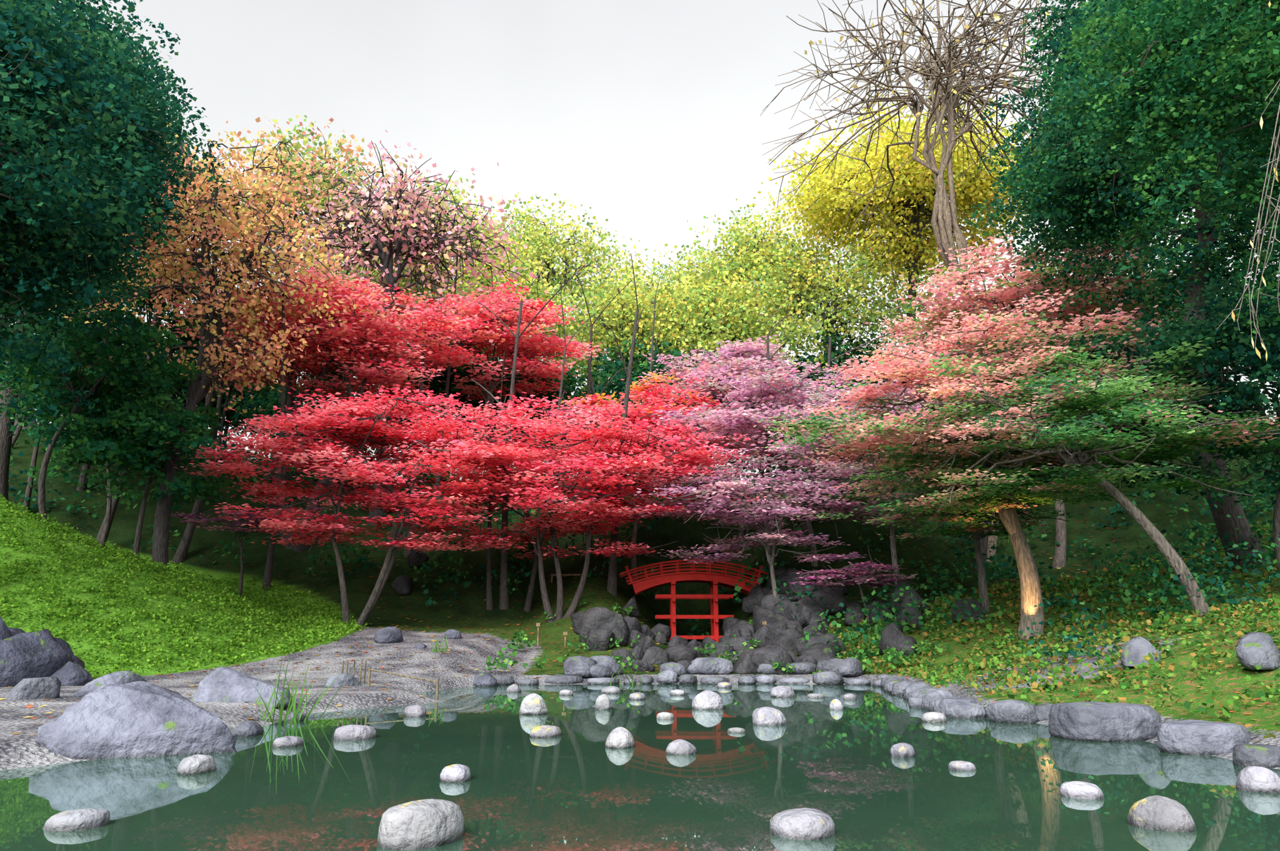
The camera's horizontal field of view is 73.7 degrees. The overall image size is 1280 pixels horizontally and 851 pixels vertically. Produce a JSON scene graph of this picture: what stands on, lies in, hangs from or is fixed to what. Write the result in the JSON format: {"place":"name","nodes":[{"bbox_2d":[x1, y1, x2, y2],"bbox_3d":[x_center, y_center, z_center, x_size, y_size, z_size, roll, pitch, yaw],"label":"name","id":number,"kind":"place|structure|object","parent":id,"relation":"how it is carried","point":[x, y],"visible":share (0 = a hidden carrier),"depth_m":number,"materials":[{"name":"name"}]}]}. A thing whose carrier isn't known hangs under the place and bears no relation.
{"place":"outdoors","nodes":[
{"label":"outdoors","id":0,"kind":"place"},
{"bbox_2d":[0,683,1279,850],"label":"pond water","id":1,"kind":"structure","parent":0,"point":[577,785],"depth_m":8.55,"materials":[{"name":"green liquid"}]},
{"bbox_2d":[42,681,1279,849],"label":"stones","id":2,"kind":"object","parent":1,"relation":"on","point":[422,823],"visible":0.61,"depth_m":7.83,"materials":[{"name":"white stone"}]},
{"bbox_2d":[254,496,1134,724],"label":"reed clumps","id":3,"kind":"object","parent":1,"relation":"on","point":[293,705],"visible":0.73,"depth_m":14.52,"materials":[{"name":"green plant"}]},
{"bbox_2d":[0,421,1279,769],"bbox_3d":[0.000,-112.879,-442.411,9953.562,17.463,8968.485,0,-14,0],"label":"ground","id":4,"kind":"structure","parent":0,"point":[26,749],"depth_m":35.94,"materials":[{"name":"green plant"}]},
{"bbox_2d":[0,272,121,447],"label":"tree","id":5,"kind":"object","parent":4,"relation":"on","point":[17,432],"depth_m":44.16,"materials":[{"name":"green plant"}]},
{"bbox_2d":[0,326,139,512],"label":"tree","id":6,"kind":"object","parent":4,"relation":"on","point":[29,487],"visible":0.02,"depth_m":39.16,"materials":[{"name":"green plant"}]},
{"bbox_2d":[0,0,179,456],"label":"evergreen","id":7,"kind":"object","parent":4,"relation":"on","point":[24,74],"visible":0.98,"depth_m":21.93,"materials":[{"name":"green plant"}]},
{"bbox_2d":[2,263,181,424],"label":"tree","id":8,"kind":"object","parent":4,"relation":"on","point":[159,354],"visible":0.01,"depth_m":52.74,"materials":[{"name":"green plant"}]},
{"bbox_2d":[0,299,202,524],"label":"tree","id":9,"kind":"object","parent":4,"relation":"on","point":[119,367],"visible":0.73,"depth_m":32.19,"materials":[{"name":"green plant"}]},
{"bbox_2d":[0,0,226,432],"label":"evergreen","id":10,"kind":"object","parent":4,"relation":"on","point":[94,264],"visible":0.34,"depth_m":27.93,"materials":[{"name":"green plant"}]},
{"bbox_2d":[13,21,214,429],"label":"tree","id":11,"kind":"object","parent":4,"relation":"on","point":[189,146],"depth_m":52.10,"materials":[{"name":"green plant"}]},
{"bbox_2d":[10,351,221,546],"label":"tree","id":12,"kind":"object","parent":4,"relation":"on","point":[106,525],"visible":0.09,"depth_m":36.99,"materials":[{"name":"green plant"}]},
{"bbox_2d":[0,0,233,504],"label":"evergreen","id":13,"kind":"object","parent":4,"relation":"on","point":[5,446],"visible":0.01,"depth_m":39.13,"materials":[{"name":"green plant"}]},
{"bbox_2d":[26,391,263,558],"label":"tree","id":14,"kind":"object","parent":4,"relation":"on","point":[125,435],"visible":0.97,"depth_m":31.98,"materials":[{"name":"green plant"}]},
{"bbox_2d":[115,312,221,419],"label":"evergreen","id":15,"kind":"object","parent":4,"relation":"on","point":[179,389],"visible":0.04,"depth_m":60.17,"materials":[{"name":"green plant"}]},
{"bbox_2d":[115,255,251,404],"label":"tree","id":16,"kind":"object","parent":4,"relation":"on","point":[151,304],"visible":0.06,"depth_m":51.21,"materials":[{"name":"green plant"}]},
{"bbox_2d":[45,116,363,569],"bbox_3d":[-18.240,-3.005,35.750,11.839,21.693,11.060,7,-15,-27],"label":"tree","id":17,"kind":"object","parent":4,"relation":"on","point":[245,254],"visible":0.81,"depth_m":36.17,"materials":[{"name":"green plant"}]},
{"bbox_2d":[141,306,303,482],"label":"tree","id":18,"kind":"object","parent":4,"relation":"on","point":[189,338],"visible":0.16,"depth_m":45.53,"materials":[{"name":"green plant"}]},
{"bbox_2d":[165,350,300,453],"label":"evergreen","id":19,"kind":"object","parent":4,"relation":"on","point":[234,422],"visible":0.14,"depth_m":60.28,"materials":[{"name":"green plant"}]},
{"bbox_2d":[154,498,328,598],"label":"purple maple","id":20,"kind":"object","parent":4,"relation":"on","point":[255,520],"visible":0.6,"depth_m":36.62,"materials":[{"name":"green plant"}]},
{"bbox_2d":[223,303,364,504],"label":"tree","id":21,"kind":"object","parent":4,"relation":"on","point":[292,399],"visible":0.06,"depth_m":45.39,"materials":[{"name":"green plant"}]},
{"bbox_2d":[206,115,400,479],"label":"tree","id":22,"kind":"object","parent":4,"relation":"on","point":[302,165],"visible":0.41,"depth_m":50.75,"materials":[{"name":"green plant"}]},
{"bbox_2d":[223,370,408,469],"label":"evergreen","id":23,"kind":"object","parent":4,"relation":"on","point":[273,398],"visible":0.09,"depth_m":54.47,"materials":[{"name":"green plant"}]},
{"bbox_2d":[152,261,501,551],"bbox_3d":[-15.089,-0.378,42.523,15.655,13.746,12.798,0,-14,0],"label":"red maple","id":24,"kind":"object","parent":4,"relation":"on","point":[367,337],"visible":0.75,"depth_m":41.51,"materials":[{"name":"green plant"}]},
{"bbox_2d":[312,336,396,476],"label":"tree","id":25,"kind":"object","parent":4,"relation":"on","point":[340,372],"depth_m":53.90,"materials":[{"name":"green plant"}]},
{"bbox_2d":[166,382,555,626],"bbox_3d":[-10.376,3.308,33.439,13.886,9.802,12.051,0,-14,0],"label":"red maple","id":26,"kind":"object","parent":4,"relation":"on","point":[350,430],"visible":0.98,"depth_m":32.37,"materials":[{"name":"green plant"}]},
{"bbox_2d":[273,195,459,479],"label":"tree","id":27,"kind":"object","parent":4,"relation":"on","point":[376,279],"visible":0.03,"depth_m":65.07,"materials":[{"name":"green plant"}]},
{"bbox_2d":[273,129,546,525],"bbox_3d":[-12.377,-5.215,45.470,14.623,21.434,13.044,6,-15,-22],"label":"tree","id":28,"kind":"object","parent":4,"relation":"on","point":[413,243],"visible":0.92,"depth_m":45.65,"materials":[{"name":"pink plant"}]},
{"bbox_2d":[346,338,483,477],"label":"tree","id":29,"kind":"object","parent":4,"relation":"on","point":[432,386],"visible":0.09,"depth_m":51.58,"materials":[{"name":"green plant"}]},
{"bbox_2d":[363,316,543,479],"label":"maple tree","id":30,"kind":"object","parent":4,"relation":"on","point":[454,390],"visible":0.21,"depth_m":51.84,"materials":[{"name":"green plant"}]},
{"bbox_2d":[355,170,557,476],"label":"tree","id":31,"kind":"object","parent":4,"relation":"on","point":[514,245],"visible":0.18,"depth_m":59.72,"materials":[{"name":"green plant"}]},
{"bbox_2d":[380,270,606,486],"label":"red maple","id":32,"kind":"object","parent":4,"relation":"on","point":[493,327],"visible":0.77,"depth_m":46.94,"materials":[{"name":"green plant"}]},
{"bbox_2d":[419,236,609,478],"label":"tree","id":33,"kind":"object","parent":4,"relation":"on","point":[560,328],"visible":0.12,"depth_m":55.97,"materials":[{"name":"green plant"}]},
{"bbox_2d":[451,360,587,466],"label":"tree","id":34,"kind":"object","parent":4,"relation":"on","point":[567,380],"visible":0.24,"depth_m":52.51,"materials":[{"name":"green plant"}]},
{"bbox_2d":[468,371,639,482],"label":"maple tree","id":35,"kind":"object","parent":4,"relation":"on","point":[565,396],"visible":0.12,"depth_m":52.85,"materials":[{"name":"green plant"}]},
{"bbox_2d":[341,573,766,699],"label":"garden posts and steps","id":36,"kind":"object","parent":4,"relation":"on","point":[538,625],"visible":0.7,"depth_m":20.96,"materials":[{"name":"brown wood"}]},
{"bbox_2d":[471,192,651,485],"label":"tree","id":37,"kind":"object","parent":4,"relation":"on","point":[545,238],"visible":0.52,"depth_m":66.94,"materials":[{"name":"green plant"}]},
{"bbox_2d":[373,379,769,622],"bbox_3d":[-2.848,3.676,36.450,16.492,10.103,14.104,0,-14,0],"label":"red maple","id":38,"kind":"object","parent":4,"relation":"on","point":[609,459],"visible":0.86,"depth_m":35.13,"materials":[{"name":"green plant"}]},
{"bbox_2d":[544,253,703,488],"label":"tree","id":39,"kind":"object","parent":4,"relation":"on","point":[617,315],"visible":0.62,"depth_m":58.69,"materials":[{"name":"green plant"}]},
{"bbox_2d":[76,213,1183,611],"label":"woodland trunks","id":40,"kind":"object","parent":4,"relation":"on","point":[181,552],"visible":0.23,"depth_m":39.23,"materials":[{"name":"brown plant"}]},
{"bbox_2d":[575,338,704,451],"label":"evergreen","id":41,"kind":"object","parent":4,"relation":"on","point":[639,366],"visible":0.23,"depth_m":55.69,"materials":[{"name":"green plant"}]},
{"bbox_2d":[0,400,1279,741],"bbox_3d":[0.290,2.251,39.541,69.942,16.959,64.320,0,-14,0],"label":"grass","id":42,"kind":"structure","parent":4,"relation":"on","point":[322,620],"depth_m":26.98,"materials":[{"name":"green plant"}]},
{"bbox_2d":[0,616,1279,768],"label":"shore rocks","id":43,"kind":"object","parent":4,"relation":"on","point":[121,714],"visible":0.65,"depth_m":14.22,"materials":[{"name":"grey stone"}]},
{"bbox_2d":[527,370,759,596],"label":"red maple","id":44,"kind":"object","parent":4,"relation":"on","point":[652,396],"visible":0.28,"depth_m":42.74,"materials":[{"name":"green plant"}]},
{"bbox_2d":[576,243,731,488],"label":"tree","id":45,"kind":"object","parent":4,"relation":"on","point":[670,267],"visible":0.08,"depth_m":70.28,"materials":[{"name":"green plant"}]},
{"bbox_2d":[326,473,990,674],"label":"rocks","id":46,"kind":"object","parent":4,"relation":"on","point":[597,626],"visible":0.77,"depth_m":31.11,"materials":[{"name":"grey stone"}]},
{"bbox_2d":[619,559,768,641],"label":"bridge","id":47,"kind":"structure","parent":4,"relation":"on","point":[714,580],"depth_m":38.51,"materials":[{"name":"paint"}]},
{"bbox_2d":[604,251,813,485],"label":"tree","id":48,"kind":"object","parent":4,"relation":"on","point":[724,305],"visible":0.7,"depth_m":56.47,"materials":[{"name":"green plant"}]},
{"bbox_2d":[646,351,804,499],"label":"maple tree","id":49,"kind":"object","parent":4,"relation":"on","point":[742,460],"visible":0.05,"depth_m":51.15,"materials":[{"name":"green plant"}]},
{"bbox_2d":[641,334,824,549],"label":"maple tree","id":50,"kind":"object","parent":4,"relation":"on","point":[707,363],"visible":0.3,"depth_m":46.14,"materials":[{"name":"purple plant"}]},
{"bbox_2d":[669,196,850,488],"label":"tree","id":51,"kind":"object","parent":4,"relation":"on","point":[758,239],"visible":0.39,"depth_m":64.65,"materials":[{"name":"green plant"}]},
{"bbox_2d":[608,439,913,597],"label":"maple tree","id":52,"kind":"object","parent":4,"relation":"on","point":[719,487],"visible":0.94,"depth_m":34.95,"materials":[{"name":"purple plant"}]},
{"bbox_2d":[651,356,924,566],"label":"tree","id":53,"kind":"object","parent":4,"relation":"on","point":[740,419],"visible":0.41,"depth_m":39.39,"materials":[{"name":"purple plant"}]},
{"bbox_2d":[733,231,943,450],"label":"tree","id":54,"kind":"object","parent":4,"relation":"on","point":[810,290],"visible":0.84,"depth_m":59.44,"materials":[{"name":"green plant"}]},
{"bbox_2d":[780,315,906,411],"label":"evergreen","id":55,"kind":"object","parent":4,"relation":"on","point":[834,355],"visible":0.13,"depth_m":59.48,"materials":[{"name":"green plant"}]},
{"bbox_2d":[789,546,918,623],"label":"weeping maple","id":56,"kind":"object","parent":4,"relation":"on","point":[865,568],"visible":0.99,"depth_m":32.33,"materials":[{"name":"purple plant"}]},
{"bbox_2d":[750,377,993,585],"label":"tree","id":57,"kind":"object","parent":4,"relation":"on","point":[852,493],"visible":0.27,"depth_m":34.94,"materials":[{"name":"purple plant"}]},
{"bbox_2d":[749,71,1046,401],"bbox_3d":[19.019,-10.066,60.921,22.382,28.466,19.510,0,-14,0],"label":"tree","id":58,"kind":"object","parent":4,"relation":"on","point":[907,212],"visible":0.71,"depth_m":58.93,"materials":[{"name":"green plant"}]},
{"bbox_2d":[870,348,971,411],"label":"evergreen","id":59,"kind":"object","parent":4,"relation":"on","point":[903,382],"depth_m":59.63,"materials":[{"name":"green plant"}]},
{"bbox_2d":[760,0,1083,561],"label":"bare tree","id":60,"kind":"object","parent":4,"relation":"on","point":[947,104],"visible":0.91,"depth_m":43.97,"materials":[{"name":"brown plant"}]},
{"bbox_2d":[796,431,1121,612],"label":"green maple","id":61,"kind":"object","parent":4,"relation":"on","point":[975,529],"visible":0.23,"depth_m":30.27,"materials":[{"name":"green plant"}]},
{"bbox_2d":[753,288,1229,640],"bbox_3d":[10.720,1.504,25.914,14.403,10.592,10.858,0,-14,0],"label":"green maple","id":62,"kind":"object","parent":4,"relation":"on","point":[963,365],"visible":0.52,"depth_m":25.29,"materials":[{"name":"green plant"}]},
{"bbox_2d":[933,293,1108,411],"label":"tree","id":63,"kind":"object","parent":4,"relation":"on","point":[1013,331],"visible":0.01,"depth_m":54.59,"materials":[{"name":"green plant"}]},
{"bbox_2d":[864,231,1186,567],"bbox_3d":[18.813,-0.819,39.401,15.161,15.542,13.765,0,-14,0],"label":"tree","id":64,"kind":"object","parent":4,"relation":"on","point":[994,295],"visible":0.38,"depth_m":38.32,"materials":[{"name":"pink plant"}]},
{"bbox_2d":[1031,635,1036,642],"bbox_3d":[11.206,6.186,24.195,0.116,0.420,0.113,5,-14,-21],"label":"uplight fixture","id":65,"kind":"object","parent":4,"relation":"on","point":[1035,639],"visible":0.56,"depth_m":24.19,"materials":[{"name":"black metal"}]},
{"bbox_2d":[835,345,1279,617],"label":"green maple","id":66,"kind":"object","parent":4,"relation":"on","point":[1092,398],"visible":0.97,"depth_m":22.09,"materials":[{"name":"green plant"}]},
{"bbox_2d":[964,0,1279,569],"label":"evergreen","id":67,"kind":"object","parent":4,"relation":"on","point":[1073,184],"visible":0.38,"depth_m":33.20,"materials":[{"name":"green plant"}]},
{"bbox_2d":[989,76,1277,371],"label":"evergreen","id":68,"kind":"object","parent":4,"relation":"on","point":[1145,226],"visible":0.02,"depth_m":53.62,"materials":[{"name":"green plant"}]},
{"bbox_2d":[1033,0,1279,339],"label":"evergreen","id":69,"kind":"object","parent":4,"relation":"on","point":[1170,90],"visible":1,"depth_m":19.06,"materials":[{"name":"green plant"}]},
{"bbox_2d":[1063,275,1279,571],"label":"tree","id":70,"kind":"object","parent":4,"relation":"on","point":[1248,395],"visible":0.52,"depth_m":23.09,"materials":[{"name":"green plant"}]},
{"bbox_2d":[1098,252,1278,389],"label":"tree","id":71,"kind":"object","parent":4,"relation":"on","point":[1220,314],"visible":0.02,"depth_m":51.31,"materials":[{"name":"green plant"}]},
{"bbox_2d":[1225,248,1279,390],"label":"evergreen","id":72,"kind":"object","parent":4,"relation":"on","point":[1267,284],"visible":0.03,"depth_m":54.40,"materials":[{"name":"green plant"}]},
{"bbox_2d":[0,0,1279,492],"label":"sky","id":73,"kind":"structure","parent":0,"point":[644,115],"materials":[{"name":"white"}]},
{"bbox_2d":[1216,0,1279,361],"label":"hanging branches","id":74,"kind":"object","parent":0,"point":[1252,244],"visible":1,"depth_m":8.51,"materials":[{"name":"green plant"}]}
]}

